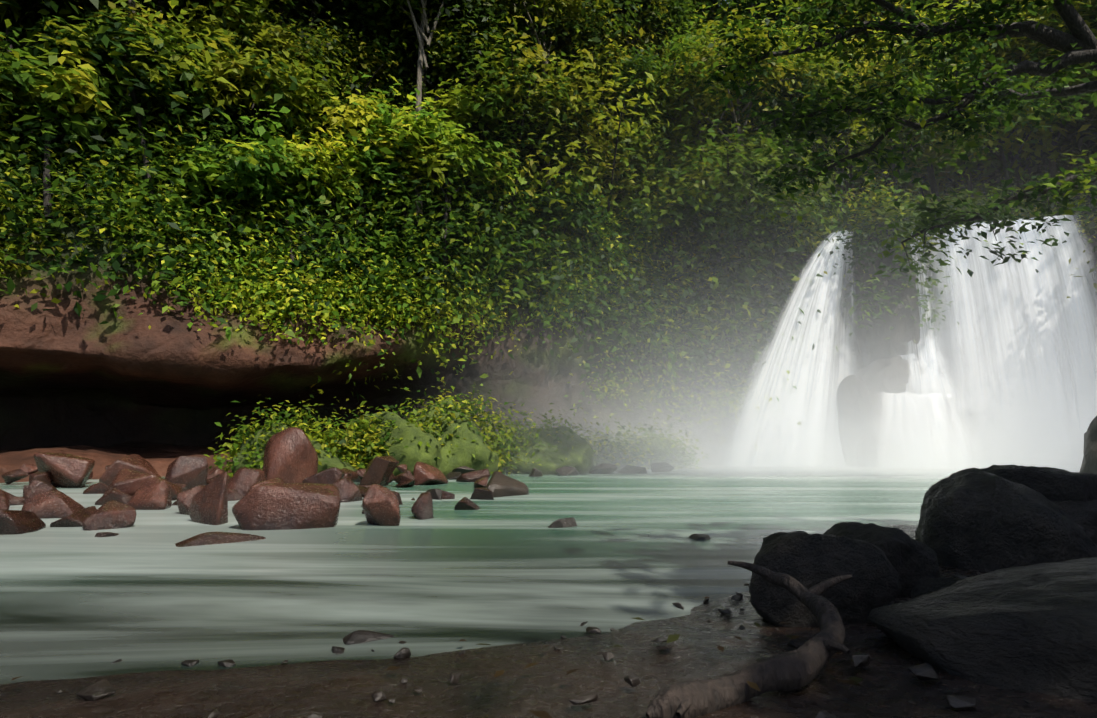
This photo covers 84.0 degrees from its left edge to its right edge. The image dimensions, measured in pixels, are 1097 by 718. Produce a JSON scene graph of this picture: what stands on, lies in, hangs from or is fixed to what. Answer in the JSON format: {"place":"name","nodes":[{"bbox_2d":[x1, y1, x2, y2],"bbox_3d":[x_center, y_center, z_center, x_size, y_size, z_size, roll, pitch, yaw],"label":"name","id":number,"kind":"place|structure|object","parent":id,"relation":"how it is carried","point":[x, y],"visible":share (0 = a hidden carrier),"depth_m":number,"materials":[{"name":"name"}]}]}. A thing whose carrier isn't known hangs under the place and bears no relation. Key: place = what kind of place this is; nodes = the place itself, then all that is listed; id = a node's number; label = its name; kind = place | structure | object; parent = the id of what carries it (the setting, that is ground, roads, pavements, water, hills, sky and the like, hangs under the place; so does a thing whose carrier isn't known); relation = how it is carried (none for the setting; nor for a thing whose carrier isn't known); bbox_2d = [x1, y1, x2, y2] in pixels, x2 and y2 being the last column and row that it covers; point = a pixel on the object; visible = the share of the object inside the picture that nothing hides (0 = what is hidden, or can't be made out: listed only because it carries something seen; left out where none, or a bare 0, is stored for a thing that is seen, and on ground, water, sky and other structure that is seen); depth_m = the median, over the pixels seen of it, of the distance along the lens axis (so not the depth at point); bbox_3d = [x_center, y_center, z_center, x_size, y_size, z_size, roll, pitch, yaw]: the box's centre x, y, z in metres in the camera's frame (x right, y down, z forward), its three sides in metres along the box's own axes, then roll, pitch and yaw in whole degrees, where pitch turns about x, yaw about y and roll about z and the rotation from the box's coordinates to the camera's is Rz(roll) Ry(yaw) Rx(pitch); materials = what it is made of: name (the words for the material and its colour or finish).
{"place":"outdoors","nodes":[
{"label":"outdoors","id":0,"kind":"place"},
{"bbox_2d":[0,464,1074,683],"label":"water surface","id":1,"kind":"object","parent":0,"point":[143,593],"visible":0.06,"depth_m":6.11,"materials":[{"name":"green liquid"}]},
{"bbox_2d":[0,490,10,509],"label":"red boulder","id":2,"kind":"object","parent":1,"relation":"on","point":[5,499],"visible":0.71,"depth_m":10.45,"materials":[{"name":"brown stone"}]},
{"bbox_2d":[2,469,28,483],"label":"red stone","id":3,"kind":"object","parent":1,"relation":"on","point":[10,477],"visible":1,"depth_m":17.79,"materials":[{"name":"brown stone"}]},
{"bbox_2d":[10,497,24,505],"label":"red boulder","id":4,"kind":"object","parent":1,"relation":"on","point":[17,501],"visible":0.02,"depth_m":12.27,"materials":[{"name":"brown stone"}]},
{"bbox_2d":[0,510,45,534],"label":"red boulder","id":5,"kind":"object","parent":1,"relation":"on","point":[12,522],"visible":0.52,"depth_m":8.58,"materials":[{"name":"brown stone"}]},
{"bbox_2d":[29,472,51,484],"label":"red stone","id":6,"kind":"object","parent":1,"relation":"on","point":[44,477],"visible":0.6,"depth_m":16.38,"materials":[{"name":"brown stone"}]},
{"bbox_2d":[24,480,57,501],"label":"red boulder","id":7,"kind":"object","parent":1,"relation":"on","point":[34,488],"visible":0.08,"depth_m":11.85,"materials":[{"name":"brown stone"}]},
{"bbox_2d":[22,490,84,518],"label":"red boulder","id":8,"kind":"object","parent":1,"relation":"on","point":[53,504],"visible":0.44,"depth_m":10.26,"materials":[{"name":"brown stone"}]},
{"bbox_2d":[33,452,94,487],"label":"red boulder","id":9,"kind":"object","parent":1,"relation":"on","point":[64,470],"visible":0.73,"depth_m":16.55,"materials":[{"name":"brown stone"}]},
{"bbox_2d":[50,506,96,526],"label":"red boulder","id":10,"kind":"object","parent":1,"relation":"on","point":[76,519],"visible":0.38,"depth_m":9.21,"materials":[{"name":"brown stone"}]},
{"bbox_2d":[83,482,108,493],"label":"red stone","id":11,"kind":"object","parent":1,"relation":"on","point":[99,488],"visible":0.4,"depth_m":14.78,"materials":[{"name":"brown stone"}]},
{"bbox_2d":[94,532,118,536],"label":"red boulder","id":12,"kind":"object","parent":1,"relation":"on","point":[104,534],"visible":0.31,"depth_m":8.28,"materials":[{"name":"brown stone"}]},
{"bbox_2d":[82,500,136,530],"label":"red boulder","id":13,"kind":"object","parent":1,"relation":"on","point":[112,514],"visible":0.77,"depth_m":9.06,"materials":[{"name":"brown stone"}]},
{"bbox_2d":[95,488,131,504],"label":"red stone","id":14,"kind":"object","parent":1,"relation":"on","point":[117,495],"visible":0.44,"depth_m":12.26,"materials":[{"name":"brown stone"}]},
{"bbox_2d":[99,454,160,485],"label":"red boulder","id":15,"kind":"object","parent":1,"relation":"on","point":[136,462],"visible":0.38,"depth_m":15.73,"materials":[{"name":"brown stone"}]},
{"bbox_2d":[103,469,181,499],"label":"red boulder","id":16,"kind":"object","parent":1,"relation":"on","point":[128,481],"visible":0.54,"depth_m":12.77,"materials":[{"name":"brown stone"}]},
{"bbox_2d":[127,477,171,509],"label":"red boulder","id":17,"kind":"object","parent":1,"relation":"on","point":[153,493],"visible":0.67,"depth_m":11.57,"materials":[{"name":"brown stone"}]},
{"bbox_2d":[177,484,186,491],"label":"red stone","id":18,"kind":"object","parent":1,"relation":"on","point":[184,487],"visible":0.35,"depth_m":14.06,"materials":[{"name":"brown stone"}]},
{"bbox_2d":[165,456,207,489],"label":"red boulder","id":19,"kind":"object","parent":1,"relation":"on","point":[189,472],"visible":0.62,"depth_m":15.21,"materials":[{"name":"brown stone"}]},
{"bbox_2d":[177,485,204,514],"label":"red boulder","id":20,"kind":"object","parent":1,"relation":"on","point":[184,498],"visible":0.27,"depth_m":10.81,"materials":[{"name":"brown stone"}]},
{"bbox_2d":[188,471,227,524],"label":"red boulder","id":21,"kind":"object","parent":1,"relation":"on","point":[209,504],"visible":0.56,"depth_m":9.60,"materials":[{"name":"brown stone"}]},
{"bbox_2d":[207,474,219,478],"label":"red stone","id":22,"kind":"object","parent":1,"relation":"on","point":[209,476],"depth_m":16.51,"materials":[{"name":"brown stone"}]},
{"bbox_2d":[207,474,229,484],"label":"red stone","id":23,"kind":"object","parent":1,"relation":"on","point":[213,478],"visible":0.08,"depth_m":15.99,"materials":[{"name":"brown stone"}]},
{"bbox_2d":[209,467,230,478],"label":"red stone","id":24,"kind":"object","parent":1,"relation":"on","point":[217,470],"depth_m":17.73,"materials":[{"name":"brown stone"}]},
{"bbox_2d":[175,532,265,546],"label":"red boulder","id":25,"kind":"object","parent":1,"relation":"on","point":[209,538],"visible":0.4,"depth_m":7.81,"materials":[{"name":"brown stone"}]},
{"bbox_2d":[227,489,237,493],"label":"red stone","id":26,"kind":"object","parent":1,"relation":"on","point":[232,490],"visible":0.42,"depth_m":13.25,"materials":[{"name":"brown stone"}]},
{"bbox_2d":[228,492,243,500],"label":"red stone","id":27,"kind":"object","parent":1,"relation":"on","point":[232,496],"visible":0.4,"depth_m":13.18,"materials":[{"name":"brown stone"}]},
{"bbox_2d":[227,467,265,495],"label":"red boulder","id":28,"kind":"object","parent":1,"relation":"on","point":[242,480],"visible":0.58,"depth_m":13.83,"materials":[{"name":"brown stone"}]},
{"bbox_2d":[246,478,284,493],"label":"red boulder","id":29,"kind":"object","parent":1,"relation":"on","point":[277,480],"visible":0.23,"depth_m":12.34,"materials":[{"name":"brown stone"}]},
{"bbox_2d":[232,483,340,529],"bbox_3d":[-4.007,2.433,9.440,1.544,1.046,1.038,2,-8,-14],"label":"red boulder","id":30,"kind":"object","parent":1,"relation":"on","point":[278,506],"visible":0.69,"depth_m":9.02,"materials":[{"name":"brown stone"}]},
{"bbox_2d":[263,427,317,482],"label":"red boulder","id":31,"kind":"object","parent":1,"relation":"on","point":[290,455],"visible":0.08,"depth_m":15.73,"materials":[{"name":"brown stone"}]},
{"bbox_2d":[302,467,344,483],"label":"red boulder","id":32,"kind":"object","parent":1,"relation":"on","point":[331,475],"visible":0.56,"depth_m":14.44,"materials":[{"name":"brown stone"}]},
{"bbox_2d":[332,478,362,502],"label":"red boulder","id":33,"kind":"object","parent":1,"relation":"on","point":[349,490],"visible":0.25,"depth_m":12.99,"materials":[{"name":"brown stone"}]},
{"bbox_2d":[342,468,357,481],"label":"red stone","id":34,"kind":"object","parent":1,"relation":"on","point":[351,475],"depth_m":16.78,"materials":[{"name":"brown stone"}]},
{"bbox_2d":[356,468,365,478],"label":"red stone","id":35,"kind":"object","parent":1,"relation":"on","point":[360,472],"depth_m":17.67,"materials":[{"name":"brown stone"}]},
{"bbox_2d":[358,486,368,496],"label":"red stone","id":36,"kind":"object","parent":1,"relation":"on","point":[363,490],"visible":0.04,"depth_m":14.05,"materials":[{"name":"brown stone"}]},
{"bbox_2d":[359,456,398,485],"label":"red boulder","id":37,"kind":"object","parent":1,"relation":"on","point":[379,470],"depth_m":16.09,"materials":[{"name":"brown stone"}]},
{"bbox_2d":[362,484,400,525],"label":"red boulder","id":38,"kind":"object","parent":1,"relation":"on","point":[380,504],"visible":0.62,"depth_m":9.29,"materials":[{"name":"brown stone"}]},
{"bbox_2d":[364,491,402,504],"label":"red boulder","id":39,"kind":"object","parent":1,"relation":"on","point":[397,494],"visible":0.08,"depth_m":12.36,"materials":[{"name":"brown stone"}]},
{"bbox_2d":[384,473,394,485],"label":"red stone","id":40,"kind":"object","parent":1,"relation":"on","point":[391,478],"depth_m":17.33,"materials":[{"name":"brown stone"}]},
{"bbox_2d":[394,470,414,486],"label":"red stone","id":41,"kind":"object","parent":1,"relation":"on","point":[407,475],"depth_m":16.88,"materials":[{"name":"brown stone"}]},
{"bbox_2d":[396,476,413,487],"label":"red stone","id":42,"kind":"object","parent":1,"relation":"on","point":[408,483],"depth_m":16.70,"materials":[{"name":"brown stone"}]},
{"bbox_2d":[411,492,432,519],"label":"red boulder","id":43,"kind":"object","parent":1,"relation":"on","point":[422,508],"visible":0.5,"depth_m":10.16,"materials":[{"name":"brown stone"}]},
{"bbox_2d":[413,462,447,484],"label":"red boulder","id":44,"kind":"object","parent":1,"relation":"on","point":[424,473],"depth_m":17.73,"materials":[{"name":"brown stone"}]},
{"bbox_2d":[426,488,441,499],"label":"river rock","id":45,"kind":"object","parent":1,"relation":"on","point":[436,494],"visible":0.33,"depth_m":13.51,"materials":[{"name":"grey stone"}]},
{"bbox_2d":[438,489,454,498],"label":"red stone","id":46,"kind":"object","parent":1,"relation":"on","point":[447,495],"visible":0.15,"depth_m":13.52,"materials":[{"name":"brown stone"}]},
{"bbox_2d":[446,472,460,479],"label":"bank stone","id":47,"kind":"object","parent":1,"relation":"on","point":[452,475],"depth_m":20.14,"materials":[{"name":"stone"}]},
{"bbox_2d":[416,397,503,476],"bbox_3d":[-3.560,3.822,23.709,3.723,4.710,5.506,0,-8,3],"label":"mossy rock","id":48,"kind":"object","parent":1,"relation":"on","point":[465,449],"depth_m":22.08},
{"bbox_2d":[452,466,474,473],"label":"bank stone","id":49,"kind":"object","parent":1,"relation":"on","point":[463,469],"depth_m":21.08,"materials":[{"name":"grey stone"}]},
{"bbox_2d":[454,497,479,509],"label":"red boulder","id":50,"kind":"object","parent":1,"relation":"on","point":[465,503],"visible":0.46,"depth_m":11.40,"materials":[{"name":"brown stone"}]},
{"bbox_2d":[456,468,489,481],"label":"red boulder","id":51,"kind":"object","parent":1,"relation":"on","point":[473,476],"depth_m":18.93,"materials":[{"name":"brown stone"}]},
{"bbox_2d":[473,477,487,488],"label":"red stone","id":52,"kind":"object","parent":1,"relation":"on","point":[481,482],"depth_m":16.12,"materials":[{"name":"brown stone"}]},
{"bbox_2d":[470,487,493,499],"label":"red stone","id":53,"kind":"object","parent":1,"relation":"on","point":[482,493],"visible":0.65,"depth_m":13.36,"materials":[{"name":"brown stone"}]},
{"bbox_2d":[486,471,528,496],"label":"river rock","id":54,"kind":"object","parent":1,"relation":"on","point":[500,485],"visible":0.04,"depth_m":14.32,"materials":[{"name":"stone"}]},
{"bbox_2d":[529,468,541,476],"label":"bank stone","id":55,"kind":"object","parent":1,"relation":"on","point":[536,474],"depth_m":21.57,"materials":[{"name":"grey stone"}]},
{"bbox_2d":[548,517,576,527],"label":"river rock","id":56,"kind":"object","parent":1,"relation":"on","point":[565,522],"visible":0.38,"depth_m":9.17,"materials":[{"name":"grey stone"}]},
{"bbox_2d":[556,466,576,475],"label":"bank stone","id":57,"kind":"object","parent":1,"relation":"on","point":[568,470],"depth_m":22.36,"materials":[{"name":"grey stone"}]},
{"bbox_2d":[589,463,616,473],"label":"bank stone","id":58,"kind":"object","parent":1,"relation":"on","point":[606,468],"depth_m":23.42,"materials":[{"name":"grey stone"}]},
{"bbox_2d":[618,465,646,473],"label":"bank stone","id":59,"kind":"object","parent":1,"relation":"on","point":[643,471],"depth_m":23.67,"materials":[{"name":"grey stone"}]},
{"bbox_2d":[630,437,675,467],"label":"rock","id":60,"kind":"object","parent":1,"relation":"on","point":[651,445],"depth_m":27.01,"materials":[{"name":"grey stone"}]},
{"bbox_2d":[651,462,673,471],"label":"bank stone","id":61,"kind":"object","parent":1,"relation":"on","point":[659,466],"depth_m":24.89,"materials":[{"name":"grey stone"}]},
{"bbox_2d":[688,534,710,539],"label":"river rock","id":62,"kind":"object","parent":1,"relation":"on","point":[699,537],"visible":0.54,"depth_m":8.11,"materials":[{"name":"grey stone"}]},
{"bbox_2d":[715,230,856,466],"bbox_3d":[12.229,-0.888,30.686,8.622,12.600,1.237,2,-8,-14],"label":"waterfall","id":63,"kind":"object","parent":1,"relation":"on","point":[830,265],"depth_m":30.79,"materials":[{"name":"liquid"}]},
{"bbox_2d":[836,375,873,465],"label":"ledge rock","id":64,"kind":"object","parent":1,"relation":"on","point":[855,394],"depth_m":29.79,"materials":[{"name":"grey stone"}]},
{"bbox_2d":[870,394,954,465],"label":"waterfall","id":65,"kind":"structure","parent":1,"relation":"on","point":[884,420],"depth_m":29.93,"materials":[{"name":"white liquid"}]},
{"bbox_2d":[868,392,984,467],"bbox_3d":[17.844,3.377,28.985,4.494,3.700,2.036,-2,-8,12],"label":"cascade","id":66,"kind":"object","parent":1,"relation":"on","point":[917,411],"depth_m":28.84,"materials":[{"name":"liquid"}]},
{"bbox_2d":[952,409,975,463],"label":"waterfall","id":67,"kind":"structure","parent":1,"relation":"on","point":[968,425],"depth_m":29.15,"materials":[{"name":"white liquid"}]},
{"bbox_2d":[924,215,1096,468],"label":"waterfall","id":68,"kind":"object","parent":1,"relation":"on","point":[1071,286],"depth_m":29.09,"materials":[{"name":"liquid"}]},
{"bbox_2d":[1080,416,1096,473],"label":"rock wall","id":69,"kind":"structure","parent":1,"relation":"on","point":[1090,447],"depth_m":15.27,"materials":[{"name":"grey stone"}]},
{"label":"bank stone","id":70,"kind":"object","parent":1,"relation":"on","visible":0},
{"bbox_2d":[396,464,406,472],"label":"red stone","id":71,"kind":"object","parent":70,"relation":"on","point":[402,468],"depth_m":19.54,"materials":[{"name":"brown stone"}]},
{"bbox_2d":[0,0,1096,482],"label":"cliff terrain","id":72,"kind":"structure","parent":0,"point":[162,392],"depth_m":25.61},
{"bbox_2d":[19,464,37,472],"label":"red stone","id":73,"kind":"object","parent":72,"relation":"on","point":[29,468],"visible":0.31,"depth_m":19.50,"materials":[{"name":"brown stone"}]},
{"bbox_2d":[231,423,356,477],"bbox_3d":[-8.495,3.864,20.620,4.365,3.378,3.120,0,-8,0],"label":"mossy rock","id":74,"kind":"object","parent":72,"relation":"on","point":[334,461],"depth_m":19.75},
{"bbox_2d":[336,411,441,475],"bbox_3d":[-5.884,3.784,22.233,4.947,3.741,2.971,-6,-10,38],"label":"mossy rock","id":75,"kind":"object","parent":72,"relation":"on","point":[412,436],"depth_m":21.02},
{"bbox_2d":[203,377,707,476],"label":"bushes","id":76,"kind":"object","parent":72,"relation":"on","point":[334,444],"depth_m":22.27,"materials":[{"name":"green plant"}]},
{"bbox_2d":[122,0,838,275],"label":"emergent tree","id":77,"kind":"object","parent":72,"relation":"on","point":[680,17],"depth_m":36.28,"materials":[{"name":"green plant"}]},
{"bbox_2d":[493,426,594,474],"bbox_3d":[-0.549,4.314,25.113,5.525,3.128,4.049,-7,-10,44],"label":"mossy rock","id":78,"kind":"object","parent":72,"relation":"on","point":[548,462],"depth_m":23.55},
{"bbox_2d":[0,0,1096,314],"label":"tree foliage","id":79,"kind":"object","parent":72,"relation":"on","point":[254,162],"depth_m":32.17,"materials":[{"name":"green plant"}]},
{"bbox_2d":[0,0,1096,449],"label":"understory shrub foliage","id":80,"kind":"object","parent":72,"relation":"on","point":[496,248],"depth_m":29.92,"materials":[{"name":"green plant"}]},
{"bbox_2d":[411,8,718,190],"bbox_3d":[1.806,-12.333,37.722,20.599,17.948,8.853,2,-8,-16],"label":"slender tree","id":81,"kind":"object","parent":72,"relation":"on","point":[639,107],"depth_m":36.54,"materials":[{"name":"green plant"}]},
{"bbox_2d":[588,440,640,470],"bbox_3d":[1.751,4.872,27.084,4.774,2.626,3.340,-2,-8,13],"label":"plant","id":82,"kind":"object","parent":72,"relation":"on","point":[605,461],"depth_m":25.77,"materials":[{"name":"green plant"}]},
{"bbox_2d":[659,0,1085,146],"bbox_3d":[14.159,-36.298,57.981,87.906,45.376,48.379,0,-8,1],"label":"tree","id":83,"kind":"object","parent":72,"relation":"on","point":[712,9],"depth_m":60.05,"materials":[{"name":"green plant"}]},
{"bbox_2d":[689,165,1058,346],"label":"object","id":84,"kind":"object","parent":72,"relation":"on","point":[881,205],"depth_m":32.28,"materials":[{"name":"green plant"}]},
{"bbox_2d":[845,222,929,366],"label":"rock column","id":85,"kind":"structure","parent":72,"relation":"on","point":[886,262],"depth_m":31.40,"materials":[{"name":"grey stone"}]},
{"bbox_2d":[853,354,952,410],"bbox_3d":[17.899,2.908,31.142,4.880,6.741,2.965,-1,-8,10],"label":"ledge rock","id":86,"kind":"object","parent":72,"relation":"on","point":[888,379],"depth_m":30.75,"materials":[{"name":"grey stone"}]},
{"bbox_2d":[896,338,951,392],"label":"cascade","id":87,"kind":"object","parent":86,"relation":"on","point":[942,366],"depth_m":30.32,"materials":[{"name":"liquid"}]},
{"bbox_2d":[905,232,943,376],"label":"waterfall","id":88,"kind":"structure","parent":86,"relation":"on","point":[929,353],"depth_m":30.72,"materials":[{"name":"liquid"}]},
{"bbox_2d":[903,340,962,396],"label":"cascade","id":89,"kind":"object","parent":86,"relation":"on","point":[930,374],"depth_m":30.05,"materials":[{"name":"liquid"}]},
{"bbox_2d":[0,524,1096,717],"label":"ground","id":90,"kind":"structure","parent":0,"point":[892,684],"depth_m":3.01,"materials":[{"name":"brown soil"}]},
{"bbox_2d":[11,567,1029,717],"bbox_3d":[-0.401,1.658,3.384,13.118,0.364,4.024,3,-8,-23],"label":"shore pebbles","id":91,"kind":"object","parent":90,"relation":"on","point":[101,689],"visible":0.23,"depth_m":3.01,"materials":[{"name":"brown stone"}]},
{"bbox_2d":[646,561,851,717],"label":"driftwood branch","id":92,"kind":"object","parent":90,"relation":"on","point":[800,666],"visible":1,"depth_m":2.79,"materials":[{"name":"brown plant"}]},
{"bbox_2d":[748,531,901,626],"bbox_3d":[1.857,1.583,4.206,0.971,0.768,0.750,0,-10,9],"label":"dark boulder","id":93,"kind":"object","parent":90,"relation":"on","point":[806,560],"visible":0.67,"depth_m":3.94,"materials":[{"name":"grey stone"}]},
{"bbox_2d":[823,522,941,597],"bbox_3d":[2.634,1.703,4.911,0.824,0.776,0.977,-6,-6,6],"label":"dark boulder","id":94,"kind":"object","parent":90,"relation":"on","point":[912,561],"visible":0.42,"depth_m":4.51,"materials":[{"name":"black stone"}]},
{"bbox_2d":[911,577,961,598],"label":"dark boulder","id":95,"kind":"object","parent":90,"relation":"on","point":[925,585],"visible":0.27,"depth_m":4.17,"materials":[{"name":"grey stone"}]},
{"bbox_2d":[867,558,1096,702],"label":"dark boulder","id":96,"kind":"object","parent":90,"relation":"on","point":[1031,628],"visible":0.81,"depth_m":2.88,"materials":[{"name":"grey stone"}]},
{"bbox_2d":[915,467,1096,571],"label":"dark boulder","id":97,"kind":"object","parent":90,"relation":"on","point":[977,519],"visible":0.58,"depth_m":5.14,"materials":[{"name":"black stone"}]},
{"bbox_2d":[950,464,1096,501],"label":"dark boulder","id":98,"kind":"object","parent":90,"relation":"on","point":[1054,484],"visible":0.33,"depth_m":6.75,"materials":[{"name":"black stone"}]},
{"bbox_2d":[1052,500,1096,544],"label":"dark boulder","id":99,"kind":"object","parent":90,"relation":"on","point":[1082,514],"visible":0.06,"depth_m":6.38,"materials":[{"name":"black stone"}]},
{"bbox_2d":[395,0,1096,489],"label":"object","id":100,"kind":"structure","parent":0,"point":[899,463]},
{"bbox_2d":[667,0,1096,283],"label":"tree","id":101,"kind":"object","parent":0,"point":[958,122],"depth_m":19.28,"materials":[{"name":"green plant"}]}
]}

